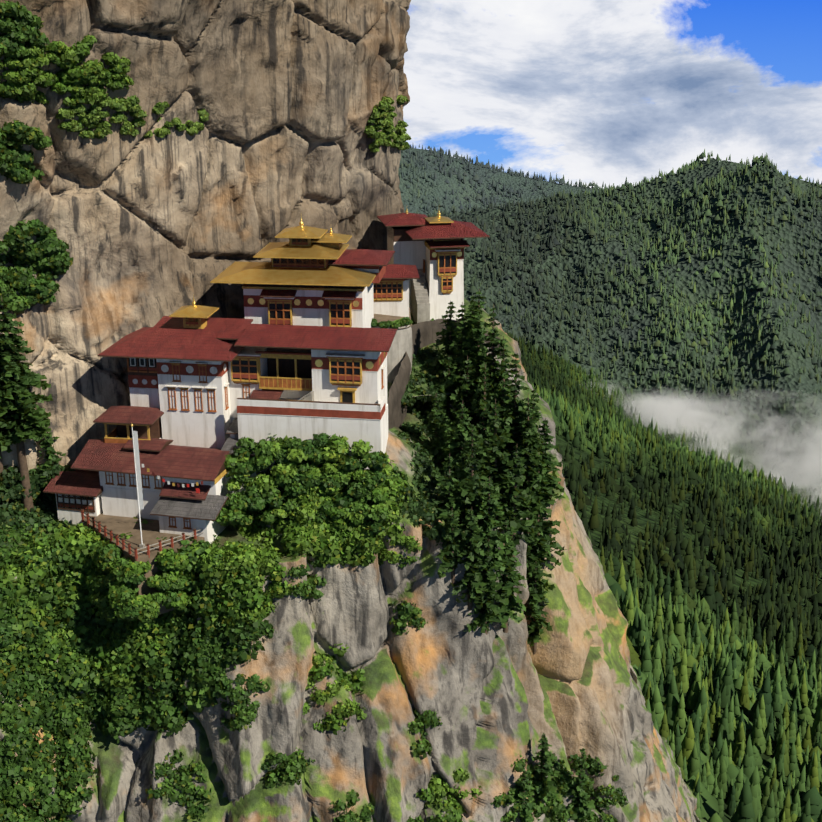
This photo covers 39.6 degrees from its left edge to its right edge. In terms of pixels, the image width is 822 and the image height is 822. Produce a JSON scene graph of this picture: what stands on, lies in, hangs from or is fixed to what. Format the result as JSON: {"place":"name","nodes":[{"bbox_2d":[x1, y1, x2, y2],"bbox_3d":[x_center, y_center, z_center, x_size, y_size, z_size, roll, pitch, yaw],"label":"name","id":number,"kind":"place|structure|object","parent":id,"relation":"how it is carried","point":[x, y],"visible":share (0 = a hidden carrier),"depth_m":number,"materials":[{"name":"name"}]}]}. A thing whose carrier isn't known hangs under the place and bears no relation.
{"place":"outdoors","nodes":[
{"label":"outdoors","id":0,"kind":"place"},
{"bbox_2d":[0,0,410,496],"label":"cliff","id":1,"kind":"structure","parent":0,"point":[153,230],"depth_m":127.13,"materials":[{"name":"brown stone"}]},
{"bbox_2d":[0,299,706,821],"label":"cliff","id":2,"kind":"structure","parent":0,"point":[498,699],"depth_m":120.46,"materials":[{"name":"grey stone"}]},
{"bbox_2d":[43,437,229,614],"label":"lower monastery building","id":3,"kind":"structure","parent":2,"relation":"on","point":[100,497],"depth_m":118.42,"materials":[{"name":"red metal"}]},
{"bbox_2d":[131,424,202,547],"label":"flagpole","id":4,"kind":"object","parent":3,"relation":"on","point":[138,475],"visible":1,"depth_m":111.85,"materials":[{"name":"white fabric"}]},
{"bbox_2d":[93,294,396,493],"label":"monastery main row","id":5,"kind":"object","parent":2,"relation":"on","point":[198,376],"visible":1,"depth_m":120.91,"materials":[{"name":"white paint"}]},
{"bbox_2d":[0,289,594,821],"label":"conifers","id":6,"kind":"object","parent":2,"relation":"on","point":[22,415],"depth_m":124.99,"materials":[{"name":"green plant"}]},
{"bbox_2d":[210,217,394,327],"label":"temple building","id":7,"kind":"structure","parent":2,"relation":"on","point":[309,276],"depth_m":125.39,"materials":[{"name":"gold metal"}]},
{"bbox_2d":[0,11,624,821],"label":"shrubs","id":8,"kind":"object","parent":2,"relation":"on","point":[180,631],"visible":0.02,"depth_m":116.07,"materials":[{"name":"green plant"}]},
{"bbox_2d":[0,0,628,821],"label":"broadleaf trees","id":9,"kind":"object","parent":2,"relation":"on","point":[96,554],"visible":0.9,"depth_m":115.75,"materials":[{"name":"green plant"}]},
{"bbox_2d":[373,325,411,382],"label":"retaining wall","id":10,"kind":"structure","parent":2,"relation":"on","point":[401,345],"depth_m":133.90,"materials":[{"name":"grey stone"}]},
{"bbox_2d":[371,307,411,328],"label":"terrace","id":11,"kind":"structure","parent":10,"relation":"on","point":[379,317],"depth_m":137.71,"materials":[{"name":"beige stone"}]},
{"bbox_2d":[373,264,419,316],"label":"monastery house","id":12,"kind":"structure","parent":2,"relation":"on","point":[391,292],"depth_m":138.11,"materials":[{"name":"white paint"}]},
{"bbox_2d":[387,352,410,428],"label":"rock","id":13,"kind":"object","parent":2,"relation":"on","point":[397,412],"visible":0.06,"depth_m":131.35,"materials":[{"name":"grey stone"}]},
{"bbox_2d":[377,209,489,323],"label":"tower building","id":14,"kind":"structure","parent":2,"relation":"on","point":[431,249],"depth_m":148.12,"materials":[{"name":"white paint"}]},
{"bbox_2d":[411,319,501,358],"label":"rock ledge","id":15,"kind":"object","parent":2,"relation":"on","point":[424,334],"visible":0.1,"depth_m":141.43,"materials":[{"name":"grey stone"}]},
{"bbox_2d":[399,148,611,215],"bbox_3d":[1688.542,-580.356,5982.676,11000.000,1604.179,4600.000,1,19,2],"label":"distant mountain","id":16,"kind":"structure","parent":0,"point":[430,190],"depth_m":6254.51,"materials":[{"name":"green plant"}]},
{"bbox_2d":[398,144,619,215],"bbox_3d":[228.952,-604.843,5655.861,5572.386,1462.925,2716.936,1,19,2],"label":"ridge trees","id":17,"kind":"object","parent":16,"relation":"on","point":[411,162],"visible":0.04,"depth_m":6288.92,"materials":[{"name":"green plant"}]},
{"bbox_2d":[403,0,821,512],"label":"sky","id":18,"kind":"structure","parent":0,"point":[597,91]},
{"bbox_2d":[442,158,821,496],"bbox_3d":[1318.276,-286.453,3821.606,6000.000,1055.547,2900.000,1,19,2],"label":"forested mountain","id":19,"kind":"structure","parent":0,"point":[705,286],"depth_m":3504.91,"materials":[{"name":"green plant"}]},
{"bbox_2d":[427,149,821,494],"bbox_3d":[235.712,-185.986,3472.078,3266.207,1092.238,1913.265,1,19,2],"label":"hill trees","id":20,"kind":"object","parent":19,"relation":"on","point":[588,216],"visible":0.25,"depth_m":3561.66,"materials":[{"name":"green plant"}]},
{"bbox_2d":[521,350,821,821],"bbox_3d":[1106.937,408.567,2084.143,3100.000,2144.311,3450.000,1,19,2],"label":"ground slope","id":21,"kind":"structure","parent":0,"point":[562,441],"depth_m":1437.30,"materials":[{"name":"green plant"}]},
{"bbox_2d":[501,327,821,636],"bbox_3d":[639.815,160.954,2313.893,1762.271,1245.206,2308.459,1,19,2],"label":"trees","id":22,"kind":"object","parent":21,"relation":"on","point":[568,400],"visible":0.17,"depth_m":1699.42,"materials":[{"name":"green plant"}]},
{"bbox_2d":[582,518,821,821],"bbox_3d":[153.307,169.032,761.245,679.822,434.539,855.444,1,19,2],"label":"trees","id":23,"kind":"object","parent":21,"relation":"on","point":[728,664],"visible":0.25,"depth_m":794.28,"materials":[{"name":"green plant"}]}
]}

